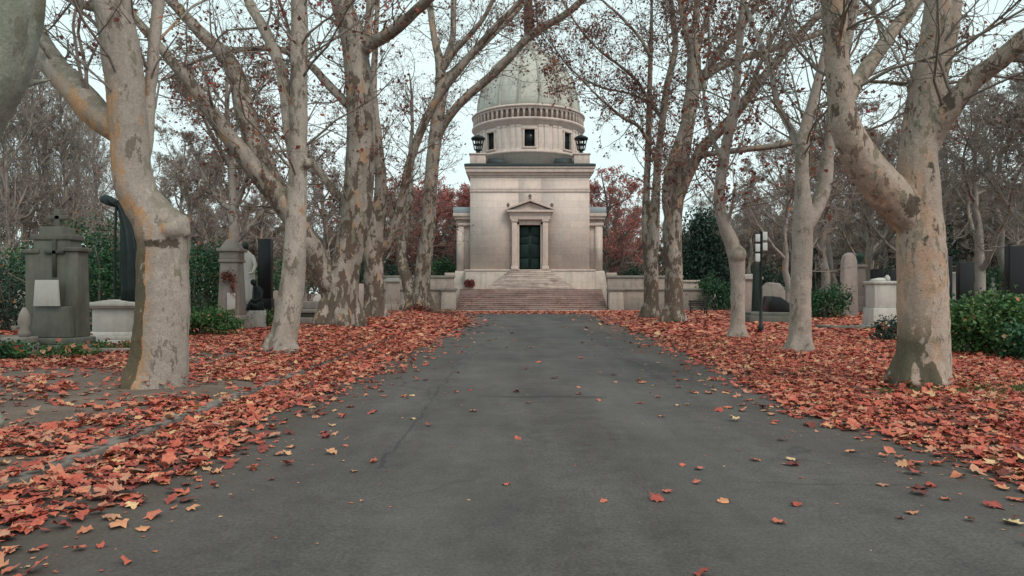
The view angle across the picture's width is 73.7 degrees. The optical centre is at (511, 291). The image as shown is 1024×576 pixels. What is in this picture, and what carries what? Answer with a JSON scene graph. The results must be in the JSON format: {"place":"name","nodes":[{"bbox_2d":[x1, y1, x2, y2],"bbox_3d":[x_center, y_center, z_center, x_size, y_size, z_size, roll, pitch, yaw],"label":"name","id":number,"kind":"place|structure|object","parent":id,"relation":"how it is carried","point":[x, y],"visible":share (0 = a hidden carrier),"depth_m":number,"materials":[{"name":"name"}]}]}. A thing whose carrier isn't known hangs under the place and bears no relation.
{"place":"outdoors","nodes":[
{"label":"outdoors","id":0,"kind":"place"},
{"bbox_2d":[0,313,416,473],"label":"verge","id":1,"kind":"structure","parent":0,"point":[46,412],"depth_m":9.20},
{"bbox_2d":[0,251,24,330],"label":"evergreen shrub","id":2,"kind":"object","parent":1,"relation":"on","point":[8,312],"visible":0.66,"depth_m":23.84,"materials":[{"name":"green plant"}]},
{"bbox_2d":[1,307,40,353],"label":"grave block","id":3,"kind":"structure","parent":1,"relation":"on","point":[24,323],"depth_m":15.17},
{"bbox_2d":[0,335,47,359],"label":"shrub","id":4,"kind":"object","parent":1,"relation":"on","point":[5,347],"visible":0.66,"depth_m":14.14,"materials":[{"name":"green plant"}]},
{"bbox_2d":[0,0,50,428],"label":"plane tree","id":5,"kind":"object","parent":1,"relation":"on","point":[21,24],"visible":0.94,"depth_m":6.52,"materials":[{"name":"grey plant"}]},
{"bbox_2d":[0,338,106,359],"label":"shrub","id":6,"kind":"object","parent":1,"relation":"on","point":[71,349],"visible":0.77,"depth_m":14.22,"materials":[{"name":"green plant"}]},
{"bbox_2d":[23,209,100,353],"bbox_3d":[-10.656,-0.230,16.000,1.550,3.450,0.950,0,0,0],"label":"grave monument","id":7,"kind":"object","parent":1,"relation":"on","point":[57,305],"visible":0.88,"depth_m":15.89,"materials":[{"name":"stone"}]},
{"bbox_2d":[7,208,120,331],"bbox_3d":[-13.241,-0.631,22.036,4.505,4.244,3.604,0,0,0],"label":"evergreen shrub","id":8,"kind":"object","parent":1,"relation":"on","point":[105,254],"visible":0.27,"depth_m":21.75,"materials":[{"name":"green plant"}]},
{"bbox_2d":[89,195,136,343],"bbox_3d":[-10.795,-0.594,18.800,1.500,4.160,1.200,0,0,0],"label":"pedestal monument","id":9,"kind":"object","parent":1,"relation":"on","point":[113,320],"visible":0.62,"depth_m":18.56,"materials":[{"name":"stone"}]},
{"bbox_2d":[33,0,260,389],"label":"plane tree","id":10,"kind":"object","parent":1,"relation":"on","point":[121,119],"visible":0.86,"depth_m":10.03,"materials":[{"name":"beige plant"}]},
{"bbox_2d":[154,117,222,277],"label":"bare tree","id":11,"kind":"object","parent":1,"relation":"on","point":[185,185],"visible":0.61,"depth_m":47.60,"materials":[{"name":"brown plant"}]},
{"bbox_2d":[189,232,221,313],"bbox_3d":[-13.127,-0.566,28.991,3.634,4.166,3.464,0,0,42],"label":"evergreen shrub","id":12,"kind":"object","parent":1,"relation":"on","point":[212,269],"visible":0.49,"depth_m":28.74,"materials":[{"name":"green plant"}]},
{"bbox_2d":[189,301,246,334],"bbox_3d":[-9.901,0.898,22.640,2.530,1.215,2.112,0,0,0],"label":"shrub","id":13,"kind":"object","parent":1,"relation":"on","point":[200,320],"visible":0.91,"depth_m":22.17,"materials":[{"name":"green plant"}]},
{"bbox_2d":[212,239,251,328],"bbox_3d":[-10.500,-0.234,25.549,1.150,3.470,1.103,0,0,0],"label":"pillar grave","id":14,"kind":"object","parent":1,"relation":"on","point":[231,292],"visible":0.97,"depth_m":25.28,"materials":[{"name":"grey stone"}]},
{"bbox_2d":[193,94,278,243],"bbox_3d":[-17.192,-5.345,41.889,4.718,13.942,6.461,0,0,33],"label":"bare tree","id":15,"kind":"object","parent":1,"relation":"on","point":[225,193],"visible":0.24,"depth_m":42.01,"materials":[{"name":"grey plant"}]},
{"bbox_2d":[242,242,256,306],"bbox_3d":[-10.762,-0.297,27.997,0.900,3.510,0.806,0,0,0],"label":"statue","id":16,"kind":"object","parent":1,"relation":"on","point":[250,265],"visible":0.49,"depth_m":27.82,"materials":[{"name":"stone"}]},
{"bbox_2d":[158,17,346,241],"bbox_3d":[-12.462,-5.661,33.687,9.046,14.558,6.866,0,0,-40],"label":"bare tree","id":17,"kind":"object","parent":1,"relation":"on","point":[238,195],"visible":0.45,"depth_m":32.90,"materials":[{"name":"brown plant"}]},
{"bbox_2d":[246,279,265,327],"bbox_3d":[-9.924,0.483,26.435,0.648,1.960,0.680,0,0,0],"label":"mourner bronze","id":18,"kind":"object","parent":1,"relation":"on","point":[255,304],"visible":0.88,"depth_m":26.27,"materials":[{"name":"metal"}]},
{"bbox_2d":[258,239,273,320],"bbox_3d":[-10.828,-0.443,30.000,0.950,3.770,0.700,0,0,0],"label":"black slab grave","id":19,"kind":"object","parent":1,"relation":"on","point":[265,265],"visible":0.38,"depth_m":29.83,"materials":[{"name":"stone"}]},
{"bbox_2d":[60,0,474,327],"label":"plane tree","id":20,"kind":"object","parent":1,"relation":"on","point":[336,276],"visible":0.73,"depth_m":23.76,"materials":[{"name":"grey plant"}]},
{"bbox_2d":[255,256,315,294],"bbox_3d":[-17.757,-0.562,52.069,5.559,4.389,4.462,0,0,-39],"label":"evergreen shrub","id":21,"kind":"object","parent":1,"relation":"on","point":[276,281],"visible":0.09,"depth_m":51.48,"materials":[{"name":"green plant"}]},
{"bbox_2d":[173,0,403,354],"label":"plane tree","id":22,"kind":"object","parent":1,"relation":"on","point":[282,335],"visible":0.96,"depth_m":14.89,"materials":[{"name":"grey plant"}]},
{"bbox_2d":[272,136,344,258],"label":"bare tree","id":23,"kind":"object","parent":1,"relation":"on","point":[327,228],"visible":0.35,"depth_m":51.67,"materials":[{"name":"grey plant"}]},
{"bbox_2d":[300,301,318,323],"bbox_3d":[-8.859,0.929,30.000,2.600,1.040,1.600,0,0,0],"label":"tomb","id":24,"kind":"object","parent":1,"relation":"on","point":[308,311],"visible":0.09,"depth_m":29.55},
{"bbox_2d":[388,285,469,315],"bbox_3d":[-5.867,0.498,42.388,5.847,1.945,3.980,0,0,-22],"label":"brush pile","id":25,"kind":"object","parent":1,"relation":"on","point":[416,307],"visible":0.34,"depth_m":42.24,"materials":[{"name":"brown plant"}]},
{"bbox_2d":[379,0,612,309],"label":"plane tree","id":26,"kind":"object","parent":1,"relation":"on","point":[419,286],"visible":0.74,"depth_m":44.69,"materials":[{"name":"grey plant"}]},
{"bbox_2d":[2,293,832,320],"bbox_3d":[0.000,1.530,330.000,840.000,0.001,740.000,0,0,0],"label":"ground","id":27,"kind":"structure","parent":0,"point":[318,293],"depth_m":122.89,"materials":[{"name":"soil"}]},
{"bbox_2d":[0,92,51,301],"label":"poplar tree","id":28,"kind":"object","parent":27,"relation":"on","point":[9,217],"visible":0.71,"depth_m":60.16,"materials":[{"name":"plant"}]},
{"bbox_2d":[0,63,82,244],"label":"poplar tree","id":29,"kind":"object","parent":27,"relation":"on","point":[40,90],"visible":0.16,"depth_m":69.78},
{"bbox_2d":[0,232,92,305],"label":"evergreen shrub","id":30,"kind":"object","parent":27,"relation":"on","point":[12,255],"visible":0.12,"depth_m":37.17,"materials":[{"name":"green plant"}]},
{"bbox_2d":[0,64,97,266],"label":"poplar tree","id":31,"kind":"object","parent":27,"relation":"on","point":[42,183],"visible":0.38,"depth_m":63.93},
{"bbox_2d":[30,71,100,246],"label":"poplar tree","id":32,"kind":"object","parent":27,"relation":"on","point":[63,150],"visible":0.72,"depth_m":65.83,"materials":[{"name":"plant"}]},
{"bbox_2d":[49,100,109,247],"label":"poplar tree","id":33,"kind":"object","parent":27,"relation":"on","point":[84,153],"visible":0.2,"depth_m":78.06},
{"bbox_2d":[80,124,119,285],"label":"poplar tree","id":34,"kind":"object","parent":27,"relation":"on","point":[100,192],"visible":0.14,"depth_m":83.98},
{"bbox_2d":[73,149,169,251],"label":"bare tree","id":35,"kind":"object","parent":27,"relation":"on","point":[101,206],"visible":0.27,"depth_m":55.66,"materials":[{"name":"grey plant"}]},
{"bbox_2d":[151,143,228,267],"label":"bare tree","id":36,"kind":"object","parent":27,"relation":"on","point":[166,195],"visible":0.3,"depth_m":57.23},
{"bbox_2d":[182,165,227,306],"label":"bare tree","id":37,"kind":"object","parent":27,"relation":"on","point":[206,226],"visible":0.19,"depth_m":66.70,"materials":[{"name":"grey plant"}]},
{"bbox_2d":[239,171,283,255],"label":"bare tree","id":38,"kind":"object","parent":27,"relation":"on","point":[260,233],"visible":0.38,"depth_m":64.35,"materials":[{"name":"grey plant"}]},
{"bbox_2d":[251,172,333,300],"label":"bare tree","id":39,"kind":"object","parent":27,"relation":"on","point":[282,226],"visible":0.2,"depth_m":77.75,"materials":[{"name":"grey plant"}]},
{"bbox_2d":[362,175,451,275],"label":"red tree","id":40,"kind":"object","parent":27,"relation":"on","point":[415,252],"visible":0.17,"depth_m":86.32,"materials":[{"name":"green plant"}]},
{"bbox_2d":[362,273,457,309],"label":"terrace wall","id":41,"kind":"structure","parent":27,"relation":"on","point":[438,284],"depth_m":55.75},
{"bbox_2d":[384,174,457,268],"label":"red tree","id":42,"kind":"object","parent":27,"relation":"on","point":[451,197],"visible":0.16,"depth_m":89.82,"materials":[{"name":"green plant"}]},
{"bbox_2d":[313,0,567,316],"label":"plane tree","id":43,"kind":"object","parent":27,"relation":"on","point":[378,245],"visible":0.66,"depth_m":31.53,"materials":[{"name":"grey plant"}]},
{"bbox_2d":[411,181,469,274],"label":"red tree","id":44,"kind":"object","parent":27,"relation":"on","point":[463,200],"visible":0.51,"depth_m":82.44,"materials":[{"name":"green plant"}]},
{"bbox_2d":[431,254,457,275],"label":"evergreen shrub","id":45,"kind":"object","parent":27,"relation":"on","point":[441,266],"visible":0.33,"depth_m":66.48,"materials":[{"name":"green plant"}]},
{"bbox_2d":[453,0,607,309],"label":"domed mausoleum","id":46,"kind":"structure","parent":27,"relation":"on","point":[534,239],"depth_m":63.00,"materials":[{"name":"stone"}]},
{"bbox_2d":[519,225,539,269],"bbox_3d":[1.650,-4.125,63.426,1.960,4.150,0.228,0,0,0],"label":"door","id":47,"kind":"structure","parent":46,"relation":"in","point":[529,235],"depth_m":63.38,"materials":[{"name":"green metal"}]},
{"bbox_2d":[522,127,536,147],"bbox_3d":[1.650,-14.495,64.170,1.360,1.950,0.420,0,0,0],"label":"window","id":48,"kind":"structure","parent":46,"relation":"in","point":[529,133],"depth_m":64.28,"materials":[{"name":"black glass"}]},
{"bbox_2d":[603,231,643,275],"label":"red tree","id":49,"kind":"object","parent":27,"relation":"on","point":[614,269],"visible":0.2,"depth_m":86.05,"materials":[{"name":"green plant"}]},
{"bbox_2d":[589,164,662,281],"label":"red tree","id":50,"kind":"object","parent":27,"relation":"on","point":[596,187],"visible":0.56,"depth_m":80.47,"materials":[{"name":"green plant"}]},
{"bbox_2d":[603,203,663,274],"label":"red tree","id":51,"kind":"object","parent":27,"relation":"on","point":[621,218],"visible":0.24,"depth_m":91.16,"materials":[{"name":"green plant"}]},
{"bbox_2d":[606,273,710,309],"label":"terrace wall","id":52,"kind":"structure","parent":27,"relation":"on","point":[625,292],"depth_m":55.75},
{"bbox_2d":[661,200,746,308],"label":"conifer tree","id":53,"kind":"object","parent":27,"relation":"on","point":[702,241],"visible":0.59,"depth_m":64.92,"materials":[{"name":"green plant"}]},
{"bbox_2d":[690,272,730,309],"bbox_3d":[16.396,-0.042,56.051,4.411,3.343,3.071,0,0,0],"label":"evergreen shrub","id":54,"kind":"object","parent":27,"relation":"on","point":[719,291],"visible":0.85,"depth_m":55.59,"materials":[{"name":"green plant"}]},
{"bbox_2d":[682,188,748,281],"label":"bare tree","id":55,"kind":"object","parent":27,"relation":"on","point":[705,203],"visible":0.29,"depth_m":73.70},
{"bbox_2d":[715,159,782,273],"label":"bare tree","id":56,"kind":"object","parent":27,"relation":"on","point":[737,194],"visible":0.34,"depth_m":60.49,"materials":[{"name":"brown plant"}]},
{"bbox_2d":[731,179,793,278],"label":"bare tree","id":57,"kind":"object","parent":27,"relation":"on","point":[769,222],"visible":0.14,"depth_m":81.86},
{"bbox_2d":[739,225,790,281],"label":"brown tree","id":58,"kind":"object","parent":27,"relation":"on","point":[765,255],"visible":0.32,"depth_m":71.43,"materials":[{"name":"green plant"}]},
{"bbox_2d":[745,260,790,289],"bbox_3d":[22.000,-0.628,58.177,5.078,4.488,5.825,0,0,40],"label":"evergreen shrub","id":59,"kind":"object","parent":27,"relation":"on","point":[766,277],"visible":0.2,"depth_m":57.67,"materials":[{"name":"green plant"}]},
{"bbox_2d":[764,222,791,284],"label":"brown tree","id":60,"kind":"object","parent":27,"relation":"on","point":[781,250],"visible":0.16,"depth_m":75.60,"materials":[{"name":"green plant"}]},
{"bbox_2d":[771,190,860,275],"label":"bare tree","id":61,"kind":"object","parent":27,"relation":"on","point":[788,235],"visible":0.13,"depth_m":69.53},
{"bbox_2d":[814,172,889,255],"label":"bare tree","id":62,"kind":"object","parent":27,"relation":"on","point":[849,238],"visible":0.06,"depth_m":60.96,"materials":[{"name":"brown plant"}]},
{"bbox_2d":[831,226,876,285],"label":"brown tree","id":63,"kind":"object","parent":27,"relation":"on","point":[854,245],"visible":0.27,"depth_m":75.95,"materials":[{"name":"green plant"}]},
{"bbox_2d":[852,221,895,273],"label":"brown tree","id":64,"kind":"object","parent":27,"relation":"on","point":[878,261],"visible":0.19,"depth_m":79.85,"materials":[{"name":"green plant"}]},
{"bbox_2d":[812,118,942,266],"bbox_3d":[29.387,-6.394,57.558,10.244,16.268,9.108,0,0,-12],"label":"bare tree","id":65,"kind":"object","parent":27,"relation":"on","point":[842,230],"visible":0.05,"depth_m":57.37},
{"bbox_2d":[841,179,950,273],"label":"bare tree","id":66,"kind":"object","parent":27,"relation":"on","point":[885,259],"visible":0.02,"depth_m":66.14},
{"bbox_2d":[862,118,978,219],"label":"bare tree","id":67,"kind":"object","parent":27,"relation":"on","point":[948,206],"visible":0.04,"depth_m":49.77,"materials":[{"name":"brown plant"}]},
{"bbox_2d":[886,64,1023,298],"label":"bare tree","id":68,"kind":"object","parent":27,"relation":"on","point":[981,262],"visible":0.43,"depth_m":39.65,"materials":[{"name":"plant"}]},
{"bbox_2d":[945,216,967,271],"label":"conifer tree","id":69,"kind":"object","parent":27,"relation":"on","point":[954,251],"visible":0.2,"depth_m":43.63,"materials":[{"name":"green plant"}]},
{"bbox_2d":[938,105,991,247],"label":"bare tree","id":70,"kind":"object","parent":27,"relation":"on","point":[947,179],"visible":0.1,"depth_m":56.56,"materials":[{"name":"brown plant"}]},
{"bbox_2d":[942,172,993,261],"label":"brown tree","id":71,"kind":"object","parent":27,"relation":"on","point":[964,255],"visible":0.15,"depth_m":60.42,"materials":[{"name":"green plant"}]},
{"bbox_2d":[939,55,1023,252],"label":"bare tree","id":72,"kind":"object","parent":27,"relation":"on","point":[994,183],"visible":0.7,"depth_m":35.90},
{"bbox_2d":[941,69,1023,297],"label":"bare tree","id":73,"kind":"object","parent":27,"relation":"on","point":[1000,243],"visible":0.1,"depth_m":46.12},
{"bbox_2d":[952,189,1023,278],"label":"brown tree","id":74,"kind":"object","parent":27,"relation":"on","point":[986,236],"visible":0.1,"depth_m":59.55,"materials":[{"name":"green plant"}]},
{"bbox_2d":[956,38,1023,227],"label":"bare tree","id":75,"kind":"object","parent":27,"relation":"on","point":[1016,126],"visible":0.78,"depth_m":34.53,"materials":[{"name":"brown plant"}]},
{"bbox_2d":[964,168,1023,244],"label":"bare tree","id":76,"kind":"object","parent":27,"relation":"on","point":[1017,231],"visible":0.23,"depth_m":50.12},
{"bbox_2d":[986,263,1003,298],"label":"evergreen shrub","id":77,"kind":"object","parent":27,"relation":"on","point":[993,274],"visible":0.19,"depth_m":43.95,"materials":[{"name":"green plant"}]},
{"bbox_2d":[981,167,1023,270],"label":"bare tree","id":78,"kind":"object","parent":27,"relation":"on","point":[1009,230],"visible":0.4,"depth_m":43.71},
{"bbox_2d":[0,312,1023,575],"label":"road","id":79,"kind":"structure","parent":0,"point":[562,468],"depth_m":5.18,"materials":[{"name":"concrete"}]},
{"bbox_2d":[0,313,455,493],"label":"kerb","id":80,"kind":"structure","parent":79,"relation":"on","point":[27,475],"depth_m":6.84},
{"bbox_2d":[0,309,1001,337],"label":"fallen leaves","id":81,"kind":"object","parent":79,"relation":"on","point":[711,321],"visible":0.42,"depth_m":28.57,"materials":[{"name":"plant"}]},
{"bbox_2d":[0,297,1023,575],"bbox_3d":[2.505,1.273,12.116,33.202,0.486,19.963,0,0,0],"label":"fallen leaves","id":82,"kind":"object","parent":79,"relation":"on","point":[840,350],"depth_m":8.76,"materials":[{"name":"plant"}]},
{"bbox_2d":[0,0,1023,292],"label":"sky","id":83,"kind":"structure","parent":0,"point":[625,158],"materials":[{"name":"white"}]},
{"bbox_2d":[665,320,1023,462],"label":"verge","id":84,"kind":"structure","parent":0,"point":[994,444],"depth_m":8.27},
{"bbox_2d":[88,316,1021,395],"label":"drifted leaves","id":85,"kind":"object","parent":84,"relation":"on","point":[951,387],"visible":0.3,"depth_m":10.26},
{"bbox_2d":[494,0,708,317],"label":"plane tree","id":86,"kind":"object","parent":84,"relation":"on","point":[650,231],"visible":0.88,"depth_m":35.67,"materials":[{"name":"grey plant"}]},
{"bbox_2d":[745,274,762,310],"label":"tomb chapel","id":87,"kind":"structure","parent":84,"relation":"on","point":[748,289],"depth_m":44.55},
{"bbox_2d":[751,262,758,310],"bbox_3d":[12.192,0.007,34.000,0.900,2.980,0.900,0,0,0],"label":"obelisk","id":88,"kind":"object","parent":84,"relation":"on","point":[755,295],"visible":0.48,"depth_m":33.84,"materials":[{"name":"black stone"}]},
{"bbox_2d":[753,230,767,331],"bbox_3d":[8.492,-0.324,23.300,0.480,3.550,0.200,0,0,0],"label":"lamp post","id":89,"kind":"object","parent":84,"relation":"on","point":[758,243],"visible":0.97,"depth_m":23.25,"materials":[{"name":"metal"}]},
{"bbox_2d":[641,0,884,338],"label":"plane tree","id":90,"kind":"object","parent":84,"relation":"on","point":[735,252],"visible":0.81,"depth_m":20.19,"materials":[{"name":"beige plant"}]},
{"bbox_2d":[745,282,789,322],"bbox_3d":[11.789,0.514,31.550,2.300,1.943,1.900,0,0,0],"label":"dark tomb","id":91,"kind":"object","parent":84,"relation":"on","point":[775,305],"visible":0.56,"depth_m":31.05,"materials":[{"name":"black stone"}]},
{"bbox_2d":[725,127,862,302],"bbox_3d":[15.527,-3.736,37.277,6.705,10.648,5.962,0,0,-10],"label":"bare tree","id":92,"kind":"object","parent":84,"relation":"on","point":[785,263],"visible":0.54,"depth_m":36.85,"materials":[{"name":"plant"}]},
{"bbox_2d":[636,0,955,352],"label":"plane tree","id":93,"kind":"object","parent":84,"relation":"on","point":[808,210],"visible":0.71,"depth_m":15.64,"materials":[{"name":"beige plant"}]},
{"bbox_2d":[734,96,886,312],"bbox_3d":[19.015,-5.309,43.638,8.570,13.792,6.505,0,0,-26],"label":"bare tree","id":94,"kind":"object","parent":84,"relation":"on","point":[825,279],"visible":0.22,"depth_m":43.69,"materials":[{"name":"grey plant"}]},
{"bbox_2d":[786,104,863,309],"bbox_3d":[21.366,-6.025,46.652,5.189,15.336,7.107,0,0,21],"label":"bare tree","id":95,"kind":"object","parent":84,"relation":"on","point":[830,264],"visible":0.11,"depth_m":46.56,"materials":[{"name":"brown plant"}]},
{"bbox_2d":[630,0,1020,323],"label":"plane tree","id":96,"kind":"object","parent":84,"relation":"on","point":[677,180],"visible":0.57,"depth_m":30.61,"materials":[{"name":"grey plant"}]},
{"bbox_2d":[811,246,839,293],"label":"cypress tree","id":97,"kind":"object","parent":84,"relation":"on","point":[816,277],"visible":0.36,"depth_m":45.88,"materials":[{"name":"green plant"}]},
{"bbox_2d":[811,282,854,317],"bbox_3d":[16.405,0.457,35.987,2.843,2.100,2.820,0,0,0],"label":"evergreen shrub","id":98,"kind":"object","parent":84,"relation":"on","point":[820,298],"visible":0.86,"depth_m":35.47,"materials":[{"name":"green plant"}]},
{"bbox_2d":[839,253,857,315],"bbox_3d":[19.734,-0.394,40.000,0.918,3.809,0.500,0,0,0],"label":"obelisk","id":99,"kind":"object","parent":84,"relation":"on","point":[848,276],"visible":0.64,"depth_m":39.75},
{"bbox_2d":[855,251,867,311],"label":"urn column","id":100,"kind":"structure","parent":84,"relation":"on","point":[860,258],"depth_m":47.73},
{"bbox_2d":[861,275,896,325],"bbox_3d":[14.424,0.416,26.700,1.200,2.160,1.000,0,0,0],"label":"pedestal grave","id":101,"kind":"object","parent":84,"relation":"on","point":[881,296],"visible":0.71,"depth_m":26.35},
{"bbox_2d":[737,0,1023,388],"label":"plane tree","id":102,"kind":"object","parent":84,"relation":"on","point":[904,200],"visible":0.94,"depth_m":9.96,"materials":[{"name":"beige plant"}]},
{"bbox_2d":[865,314,896,341],"bbox_3d":[10.850,1.042,19.528,1.201,0.868,1.105,0,0,0],"label":"shrub","id":103,"kind":"object","parent":84,"relation":"on","point":[888,333],"visible":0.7,"depth_m":19.46,"materials":[{"name":"green plant"}]},
{"bbox_2d":[817,113,960,280],"bbox_3d":[26.741,-5.613,48.742,6.866,14.558,9.046,0,0,-33],"label":"bare tree","id":104,"kind":"object","parent":84,"relation":"on","point":[870,257],"visible":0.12,"depth_m":49.51,"materials":[{"name":"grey plant"}]},
{"bbox_2d":[845,125,988,269],"bbox_3d":[26.009,-4.674,44.065,7.916,12.571,7.038,0,0,11],"label":"bare tree","id":105,"kind":"object","parent":84,"relation":"on","point":[888,142],"visible":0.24,"depth_m":43.27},
{"bbox_2d":[868,376,1023,393],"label":"moss patch","id":106,"kind":"object","parent":84,"relation":"on","point":[914,389],"visible":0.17,"depth_m":9.89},
{"bbox_2d":[956,262,973,307],"bbox_3d":[21.225,0.028,32.000,0.990,2.850,0.700,0,0,0],"label":"black gravestone","id":107,"kind":"object","parent":84,"relation":"on","point":[964,277],"visible":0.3,"depth_m":31.85,"materials":[{"name":"stone"}]},
{"bbox_2d":[949,284,1023,355],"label":"leafy shrub","id":108,"kind":"object","parent":84,"relation":"on","point":[978,324],"visible":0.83,"depth_m":15.08,"materials":[{"name":"green plant"}]},
{"bbox_2d":[989,318,1023,360],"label":"leafy shrub","id":109,"kind":"object","parent":84,"relation":"on","point":[1016,340],"visible":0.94,"depth_m":14.24,"materials":[{"name":"green plant"}]},
{"bbox_2d":[1003,246,1023,323],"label":"black gravestone","id":110,"kind":"object","parent":84,"relation":"on","point":[1013,265],"visible":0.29,"depth_m":24.85,"materials":[{"name":"stone"}]},
{"label":"forecourt paving","id":111,"kind":"structure","parent":0,"visible":0},
{"bbox_2d":[384,278,400,309],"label":"capped pillar","id":112,"kind":"structure","parent":111,"relation":"on","point":[393,288],"depth_m":51.58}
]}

